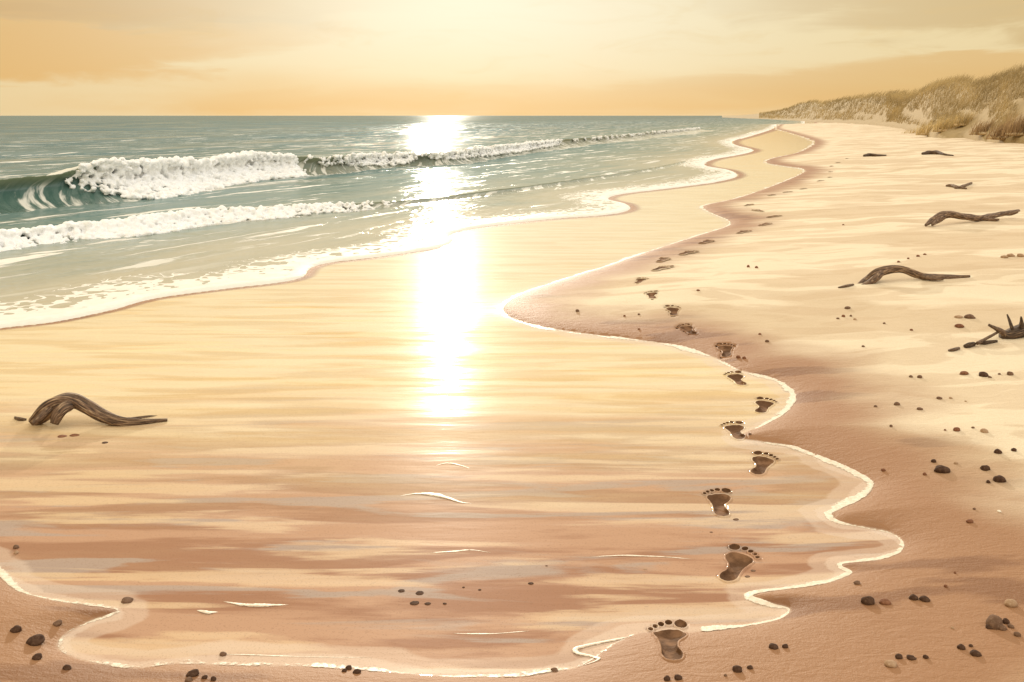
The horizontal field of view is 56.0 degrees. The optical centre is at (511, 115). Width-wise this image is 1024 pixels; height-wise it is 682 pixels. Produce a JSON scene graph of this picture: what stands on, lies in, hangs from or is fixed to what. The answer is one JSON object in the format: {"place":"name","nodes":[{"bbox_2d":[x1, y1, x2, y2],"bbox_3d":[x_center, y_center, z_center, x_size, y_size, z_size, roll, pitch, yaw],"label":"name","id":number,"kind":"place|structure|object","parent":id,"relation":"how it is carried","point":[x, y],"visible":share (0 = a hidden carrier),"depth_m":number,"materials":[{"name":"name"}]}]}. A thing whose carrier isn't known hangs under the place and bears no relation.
{"place":"outdoors","nodes":[
{"label":"outdoors","id":0,"kind":"place"},
{"bbox_2d":[0,116,804,327],"bbox_3d":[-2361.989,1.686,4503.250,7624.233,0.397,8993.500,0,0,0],"label":"sea","id":1,"kind":"structure","parent":0,"point":[49,283],"depth_m":22.02,"materials":[{"name":"liquid"}]},
{"bbox_2d":[0,161,705,251],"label":"breaking wave","id":2,"kind":"object","parent":1,"relation":"on","point":[131,226],"visible":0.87,"depth_m":14.72,"materials":[{"name":"liquid"}]},
{"bbox_2d":[0,127,711,213],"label":"breaking wave","id":3,"kind":"object","parent":1,"relation":"on","point":[110,180],"visible":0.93,"depth_m":22.31,"materials":[{"name":"liquid"}]},
{"bbox_2d":[0,121,902,677],"bbox_3d":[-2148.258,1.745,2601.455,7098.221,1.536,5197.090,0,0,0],"label":"wet sand","id":4,"kind":"structure","parent":0,"point":[304,437],"depth_m":4.61,"materials":[{"name":"beige sand"}]},
{"bbox_2d":[14,416,26,420],"bbox_3d":[-2.766,1.702,5.403,0.092,0.022,0.032,0,0,24],"label":"stick","id":5,"kind":"object","parent":4,"relation":"on","point":[20,418],"visible":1,"depth_m":5.39,"materials":[{"name":"brown wood"}]},
{"bbox_2d":[28,392,166,425],"bbox_3d":[-2.299,1.639,5.350,0.744,0.179,0.181,0,0,-11],"label":"driftwood","id":6,"kind":"object","parent":4,"relation":"on","point":[55,409],"visible":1,"depth_m":5.31,"materials":[{"name":"brown wood"}]},
{"bbox_2d":[121,597,132,603],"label":"pebble","id":7,"kind":"object","parent":4,"relation":"on","point":[125,600],"visible":1,"depth_m":3.37,"materials":[{"name":"brown stone"}]},
{"bbox_2d":[197,610,215,613],"bbox_3d":[-1.052,1.708,3.311,0.078,0.005,0.028,0,0,16],"label":"foam","id":8,"kind":"object","parent":4,"relation":"on","point":[206,611],"visible":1,"depth_m":3.31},
{"bbox_2d":[224,601,285,606],"bbox_3d":[-0.899,1.709,3.361,0.237,0.005,0.032,0,0,5],"label":"foam","id":9,"kind":"object","parent":4,"relation":"on","point":[255,605],"visible":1,"depth_m":3.36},
{"bbox_2d":[227,654,354,657],"bbox_3d":[-0.680,1.705,3.034,0.488,0.003,0.012,0,0,2],"label":"foam","id":10,"kind":"object","parent":4,"relation":"on","point":[280,656],"visible":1,"depth_m":3.04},
{"bbox_2d":[410,601,418,604],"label":"pebble","id":11,"kind":"object","parent":4,"relation":"on","point":[414,602],"visible":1,"depth_m":3.37,"materials":[{"name":"stone"}]},
{"bbox_2d":[415,591,423,594],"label":"pebble","id":12,"kind":"object","parent":4,"relation":"on","point":[419,593],"visible":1,"depth_m":3.44,"materials":[{"name":"stone"}]},
{"bbox_2d":[401,492,464,502],"bbox_3d":[-0.330,1.709,4.317,0.336,0.005,0.080,0,0,16],"label":"foam","id":13,"kind":"object","parent":4,"relation":"on","point":[436,494],"visible":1,"depth_m":4.33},
{"bbox_2d":[0,125,903,676],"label":"foam","id":14,"kind":"object","parent":4,"relation":"on","point":[10,581],"visible":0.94,"depth_m":3.81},
{"bbox_2d":[433,550,489,552],"bbox_3d":[-0.199,1.710,3.777,0.231,0.002,0.029,0,0,0],"label":"foam","id":15,"kind":"object","parent":4,"relation":"on","point":[455,551],"visible":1,"depth_m":3.77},
{"bbox_2d":[455,631,523,633],"bbox_3d":[-0.069,1.709,3.177,0.252,0.002,0.014,0,0,-3],"label":"foam","id":16,"kind":"object","parent":4,"relation":"on","point":[485,633],"visible":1,"depth_m":3.17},
{"bbox_2d":[572,636,629,666],"bbox_3d":[0.291,1.699,3.053,0.234,0.018,0.132,0,0,-13],"label":"foam","id":17,"kind":"object","parent":4,"relation":"on","point":[575,649],"visible":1,"depth_m":3.08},
{"bbox_2d":[594,555,687,558],"bbox_3d":[0.502,1.709,3.730,0.394,0.003,0.027,0,0,3],"label":"foam","id":18,"kind":"object","parent":4,"relation":"on","point":[639,555],"visible":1,"depth_m":3.73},
{"bbox_2d":[647,619,688,661],"bbox_3d":[0.518,1.687,3.089,0.146,0.057,0.330,0,0,0],"label":"footprint","id":19,"kind":"object","parent":4,"relation":"on","point":[669,640],"visible":0.99,"depth_m":3.14},
{"bbox_2d":[702,487,732,517],"bbox_3d":[0.928,1.716,4.251,0.145,0.024,0.324,0,0,0],"label":"footprint","id":20,"kind":"object","parent":4,"relation":"on","point":[718,502],"visible":1,"depth_m":4.30},
{"bbox_2d":[720,421,746,440],"bbox_3d":[1.215,1.706,5.209,0.145,0.036,0.333,0,0,0],"label":"footprint","id":21,"kind":"object","parent":4,"relation":"on","point":[735,432],"visible":1,"depth_m":5.26},
{"bbox_2d":[723,370,747,385],"bbox_3d":[1.454,1.710,6.243,0.141,0.028,0.335,0,0,0],"label":"footprint","id":22,"kind":"object","parent":4,"relation":"on","point":[737,377],"visible":1,"depth_m":6.30},
{"bbox_2d":[717,543,760,582],"bbox_3d":[0.862,1.715,3.665,0.140,0.023,0.337,0,0,26],"label":"footprint","id":23,"kind":"object","parent":4,"relation":"on","point":[738,564],"visible":1,"depth_m":3.71},
{"bbox_2d":[749,450,779,475],"bbox_3d":[1.232,1.714,4.720,0.140,0.024,0.337,0,0,22],"label":"footprint","id":24,"kind":"object","parent":4,"relation":"on","point":[763,464],"visible":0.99,"depth_m":4.76},
{"bbox_2d":[754,396,778,412],"bbox_3d":[1.488,1.712,5.662,0.140,0.024,0.337,0,0,21],"label":"footprint","id":25,"kind":"object","parent":4,"relation":"on","point":[762,404],"visible":1,"depth_m":5.71},
{"bbox_2d":[0,122,1023,681],"bbox_3d":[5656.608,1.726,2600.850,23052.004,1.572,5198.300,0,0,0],"label":"sand","id":26,"kind":"structure","parent":0,"point":[806,252],"depth_m":5.97,"materials":[{"name":"beige sand"}]},
{"bbox_2d":[10,625,21,632],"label":"pebble","id":27,"kind":"object","parent":26,"relation":"on","point":[16,628],"visible":1,"depth_m":3.11,"materials":[{"name":"stone"}]},
{"bbox_2d":[26,634,44,645],"bbox_3d":[-1.521,1.675,3.072,0.056,0.030,0.050,0,0,0],"label":"pebble","id":28,"kind":"object","parent":26,"relation":"on","point":[36,640],"visible":1,"depth_m":3.06,"materials":[{"name":"stone"}]},
{"bbox_2d":[32,653,41,659],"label":"pebble","id":29,"kind":"object","parent":26,"relation":"on","point":[37,656],"visible":1,"depth_m":2.97,"materials":[{"name":"stone"}]},
{"bbox_2d":[53,620,61,625],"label":"pebble","id":30,"kind":"object","parent":26,"relation":"on","point":[57,623],"visible":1,"depth_m":3.18,"materials":[{"name":"brown stone"}]},
{"bbox_2d":[62,664,71,669],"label":"pebble","id":31,"kind":"object","parent":26,"relation":"on","point":[67,667],"visible":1,"depth_m":2.92,"materials":[{"name":"stone"}]},
{"bbox_2d":[185,677,192,681],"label":"pebble","id":32,"kind":"object","parent":26,"relation":"on","point":[188,679],"visible":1,"depth_m":2.84,"materials":[{"name":"brown stone"}]},
{"bbox_2d":[186,669,198,676],"bbox_3d":[-0.957,1.672,2.884,0.038,0.020,0.031,0,0,-31],"label":"pebble","id":33,"kind":"object","parent":26,"relation":"on","point":[193,673],"visible":0.98,"depth_m":2.88,"materials":[{"name":"stone"}]},
{"bbox_2d":[353,669,360,673],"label":"pebble","id":34,"kind":"object","parent":26,"relation":"on","point":[356,671],"visible":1,"depth_m":2.91,"materials":[{"name":"stone"}]},
{"bbox_2d":[634,277,648,283],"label":"footprint","id":35,"kind":"object","parent":26,"relation":"on","point":[638,280],"visible":0.97,"depth_m":9.53},
{"bbox_2d":[643,290,658,298],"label":"footprint","id":36,"kind":"object","parent":26,"relation":"on","point":[651,294],"visible":1,"depth_m":8.69},
{"bbox_2d":[651,265,673,270],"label":"footprint","id":37,"kind":"object","parent":26,"relation":"on","point":[658,268],"visible":1,"depth_m":10.28},
{"bbox_2d":[656,257,670,261],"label":"footprint","id":38,"kind":"object","parent":26,"relation":"on","point":[661,259],"visible":1,"depth_m":10.96},
{"bbox_2d":[664,675,669,680],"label":"pebble","id":39,"kind":"object","parent":26,"relation":"on","point":[666,677],"visible":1,"depth_m":2.83,"materials":[{"name":"stone"}]},
{"bbox_2d":[664,305,680,315],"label":"footprint","id":40,"kind":"object","parent":26,"relation":"on","point":[672,310],"visible":1,"depth_m":8.08},
{"bbox_2d":[674,674,681,679],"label":"pebble","id":41,"kind":"object","parent":26,"relation":"on","point":[677,677],"visible":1,"depth_m":2.83,"materials":[{"name":"stone"}]},
{"bbox_2d":[676,323,698,334],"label":"footprint","id":42,"kind":"object","parent":26,"relation":"on","point":[688,328],"visible":1,"depth_m":7.49},
{"bbox_2d":[679,250,698,254],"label":"footprint","id":43,"kind":"object","parent":26,"relation":"on","point":[687,252],"visible":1,"depth_m":11.49},
{"bbox_2d":[698,240,714,243],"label":"footprint","id":44,"kind":"object","parent":26,"relation":"on","point":[705,241],"visible":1,"depth_m":12.53},
{"bbox_2d":[716,343,734,357],"bbox_3d":[1.530,1.676,6.862,0.140,0.041,0.337,0,0,9],"label":"footprint","id":45,"kind":"object","parent":26,"relation":"on","point":[725,349],"visible":1,"depth_m":6.91},
{"bbox_2d":[732,665,741,672],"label":"pebble","id":46,"kind":"object","parent":26,"relation":"on","point":[737,668],"visible":1,"depth_m":2.87,"materials":[{"name":"stone"}]},
{"bbox_2d":[736,230,751,232],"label":"footprint","id":47,"kind":"object","parent":26,"relation":"on","point":[741,231],"visible":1,"depth_m":13.59},
{"bbox_2d":[769,643,777,649],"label":"pebble","id":48,"kind":"object","parent":26,"relation":"on","point":[773,646],"visible":1,"depth_m":3.00,"materials":[{"name":"stone"}]},
{"bbox_2d":[838,284,853,287],"bbox_3d":[3.046,1.553,8.760,0.208,0.028,0.031,0,0,-33],"label":"stick","id":49,"kind":"object","parent":26,"relation":"on","point":[846,285],"visible":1,"depth_m":8.74,"materials":[{"name":"brown wood"}]},
{"bbox_2d":[861,596,874,604],"bbox_3d":[1.214,1.656,3.285,0.048,0.029,0.043,0,0,0],"label":"pebble","id":50,"kind":"object","parent":26,"relation":"on","point":[867,600],"visible":1,"depth_m":3.27,"materials":[{"name":"stone"}]},
{"bbox_2d":[863,153,886,156],"bbox_3d":[13.481,1.481,35.930,0.946,0.134,0.387,0,0,-8],"label":"stick","id":51,"kind":"object","parent":26,"relation":"on","point":[868,154],"visible":0.98,"depth_m":35.83,"materials":[{"name":"brown wood"}]},
{"bbox_2d":[879,598,890,604],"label":"pebble","id":52,"kind":"object","parent":26,"relation":"on","point":[884,601],"visible":1,"depth_m":3.27,"materials":[{"name":"stone"}]},
{"bbox_2d":[884,660,896,667],"bbox_3d":[1.135,1.644,2.885,0.036,0.017,0.034,0,0,21],"label":"pebble","id":53,"kind":"object","parent":26,"relation":"on","point":[891,663],"visible":1,"depth_m":2.88,"materials":[{"name":"stone"}]},
{"bbox_2d":[895,653,902,658],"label":"pebble","id":54,"kind":"object","parent":26,"relation":"on","point":[898,656],"visible":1,"depth_m":2.92,"materials":[{"name":"stone"}]},
{"bbox_2d":[906,655,916,659],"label":"pebble","id":55,"kind":"object","parent":26,"relation":"on","point":[910,657],"visible":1,"depth_m":2.91,"materials":[{"name":"stone"}]},
{"bbox_2d":[908,594,917,599],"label":"pebble","id":56,"kind":"object","parent":26,"relation":"on","point":[912,597],"visible":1,"depth_m":3.30,"materials":[{"name":"stone"}]},
{"bbox_2d":[858,265,969,284],"bbox_3d":[3.739,1.497,8.947,1.130,0.190,0.221,0,0,0],"label":"driftwood","id":57,"kind":"object","parent":26,"relation":"on","point":[875,275],"visible":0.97,"depth_m":8.97,"materials":[{"name":"brown wood"}]},
{"bbox_2d":[919,596,929,601],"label":"pebble","id":58,"kind":"object","parent":26,"relation":"on","point":[924,598],"visible":1,"depth_m":3.28,"materials":[{"name":"stone"}]},
{"bbox_2d":[921,150,953,155],"bbox_3d":[15.575,1.370,34.958,0.521,0.185,1.348,0,0,-29],"label":"stick","id":59,"kind":"object","parent":26,"relation":"on","point":[932,152],"visible":0.99,"depth_m":35.29,"materials":[{"name":"brown wood"}]},
{"bbox_2d":[934,465,950,472],"bbox_3d":[2.002,1.648,4.482,0.079,0.034,0.063,0,0,0],"label":"pebble","id":60,"kind":"object","parent":26,"relation":"on","point":[941,469],"visible":1,"depth_m":4.46,"materials":[{"name":"stone"}]},
{"bbox_2d":[948,347,959,351],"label":"stick","id":61,"kind":"object","parent":26,"relation":"on","point":[954,349],"visible":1,"depth_m":6.57,"materials":[{"name":"brown wood"}]},
{"bbox_2d":[946,184,966,188],"bbox_3d":[9.479,1.519,20.546,0.117,0.087,0.652,0,0,-6],"label":"stick","id":62,"kind":"object","parent":26,"relation":"on","point":[953,185],"visible":0.96,"depth_m":20.54,"materials":[{"name":"brown wood"}]},
{"bbox_2d":[954,324,963,327],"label":"pebble","id":63,"kind":"object","parent":26,"relation":"on","point":[958,325],"visible":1,"depth_m":7.17,"materials":[{"name":"stone"}]},
{"bbox_2d":[957,644,965,649],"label":"pebble","id":64,"kind":"object","parent":26,"relation":"on","point":[961,646],"visible":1,"depth_m":2.96,"materials":[{"name":"stone"}]},
{"bbox_2d":[954,182,971,188],"bbox_3d":[9.832,1.516,20.866,0.123,0.076,1.524,0,0,37],"label":"stick","id":65,"kind":"object","parent":26,"relation":"on","point":[965,185],"visible":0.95,"depth_m":20.61,"materials":[{"name":"brown wood"}]},
{"bbox_2d":[960,371,968,374],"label":"pebble","id":66,"kind":"object","parent":26,"relation":"on","point":[964,373],"visible":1,"depth_m":6.01,"materials":[{"name":"stone"}]},
{"bbox_2d":[963,342,975,347],"bbox_3d":[3.168,1.588,6.662,0.103,0.039,0.039,0,0,-28],"label":"stick","id":67,"kind":"object","parent":26,"relation":"on","point":[969,344],"visible":1,"depth_m":6.64,"materials":[{"name":"brown wood"}]},
{"bbox_2d":[964,314,975,318],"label":"pebble","id":68,"kind":"object","parent":26,"relation":"on","point":[969,316],"visible":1,"depth_m":7.39,"materials":[{"name":"brown stone"}]},
{"bbox_2d":[925,209,1019,225],"bbox_3d":[6.522,1.388,13.296,2.236,0.186,0.380,0,0,-31],"label":"driftwood","id":69,"kind":"object","parent":26,"relation":"on","point":[939,217],"visible":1,"depth_m":13.15,"materials":[{"name":"brown wood"}]},
{"bbox_2d":[970,649,981,656],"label":"pebble","id":70,"kind":"object","parent":26,"relation":"on","point":[973,652],"visible":1,"depth_m":2.92,"materials":[{"name":"stone"}]},
{"bbox_2d":[979,372,988,376],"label":"pebble","id":71,"kind":"object","parent":26,"relation":"on","point":[983,374],"visible":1,"depth_m":5.96,"materials":[{"name":"stone"}]},
{"bbox_2d":[980,428,987,432],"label":"pebble","id":72,"kind":"object","parent":26,"relation":"on","point":[983,430],"visible":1,"depth_m":4.95,"materials":[{"name":"stone"}]},
{"bbox_2d":[980,465,989,470],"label":"pebble","id":73,"kind":"object","parent":26,"relation":"on","point":[985,467],"visible":1,"depth_m":4.46,"materials":[{"name":"stone"}]},
{"bbox_2d":[981,340,997,344],"bbox_3d":[3.325,1.585,6.721,0.153,0.028,0.045,0,0,-7],"label":"stick","id":74,"kind":"object","parent":26,"relation":"on","point":[988,342],"visible":0.91,"depth_m":6.71,"materials":[{"name":"brown wood"}]},
{"bbox_2d":[985,614,1002,629],"bbox_3d":[1.555,1.634,3.102,0.057,0.041,0.058,0,0,0],"label":"pebble","id":75,"kind":"object","parent":26,"relation":"on","point":[993,621],"visible":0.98,"depth_m":3.09,"materials":[{"name":"brown stone"}]},
{"bbox_2d":[994,448,1001,453],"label":"pebble","id":76,"kind":"object","parent":26,"relation":"on","point":[997,451],"visible":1,"depth_m":4.65,"materials":[{"name":"stone"}]},
{"bbox_2d":[993,475,1005,482],"bbox_3d":[2.195,1.637,4.336,0.056,0.032,0.056,0,0,0],"label":"pebble","id":77,"kind":"object","parent":26,"relation":"on","point":[1000,478],"visible":1,"depth_m":4.32,"materials":[{"name":"stone"}]},
{"bbox_2d":[976,314,1023,344],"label":"broken branch","id":78,"kind":"object","parent":26,"relation":"on","point":[1014,332],"visible":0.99,"depth_m":6.81,"materials":[{"name":"brown wood"}]},
{"bbox_2d":[999,624,1006,630],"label":"pebble","id":79,"kind":"object","parent":26,"relation":"on","point":[1002,627],"visible":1,"depth_m":3.07,"materials":[{"name":"brown stone"}]},
{"bbox_2d":[1002,618,1009,623],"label":"pebble","id":80,"kind":"object","parent":26,"relation":"on","point":[1005,620],"visible":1,"depth_m":3.11,"materials":[{"name":"stone"}]},
{"bbox_2d":[1004,599,1017,606],"bbox_3d":[1.677,1.640,3.237,0.042,0.025,0.035,0,0,0],"label":"pebble","id":81,"kind":"object","parent":26,"relation":"on","point":[1010,603],"visible":1,"depth_m":3.23,"materials":[{"name":"stone"}]},
{"bbox_2d":[0,0,1023,115],"label":"sky","id":82,"kind":"structure","parent":0,"point":[58,57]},
{"bbox_2d":[722,68,1023,143],"bbox_3d":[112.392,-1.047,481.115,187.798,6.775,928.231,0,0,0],"label":"dunes","id":83,"kind":"structure","parent":0,"point":[953,132],"depth_m":76.94,"materials":[{"name":"beige sand"}]},
{"bbox_2d":[759,64,1023,130],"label":"dune grass","id":84,"kind":"structure","parent":83,"relation":"on","point":[897,110],"depth_m":76.05,"materials":[{"name":"brown plant"}]},
{"bbox_2d":[916,120,936,135],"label":"grass tuft","id":85,"kind":"object","parent":83,"relation":"on","point":[922,131],"visible":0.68,"depth_m":64.29,"materials":[{"name":"yellow plant"}]},
{"bbox_2d":[931,115,961,131],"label":"grass tuft","id":86,"kind":"object","parent":83,"relation":"on","point":[943,126],"visible":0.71,"depth_m":59.73,"materials":[{"name":"yellow plant"}]},
{"bbox_2d":[952,111,976,125],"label":"grass tuft","id":87,"kind":"object","parent":83,"relation":"on","point":[966,120],"visible":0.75,"depth_m":58.77,"materials":[{"name":"yellow plant"}]},
{"bbox_2d":[969,118,993,134],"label":"grass tuft","id":88,"kind":"object","parent":83,"relation":"on","point":[982,130],"visible":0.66,"depth_m":52.71,"materials":[{"name":"brown plant"}]},
{"bbox_2d":[985,118,1015,139],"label":"grass tuft","id":89,"kind":"object","parent":83,"relation":"on","point":[996,134],"visible":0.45,"depth_m":48.04,"materials":[{"name":"brown plant"}]},
{"bbox_2d":[1002,110,1023,135],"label":"grass tuft","id":90,"kind":"object","parent":83,"relation":"on","point":[1016,129],"visible":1,"depth_m":46.90,"materials":[{"name":"brown plant"}]}
]}

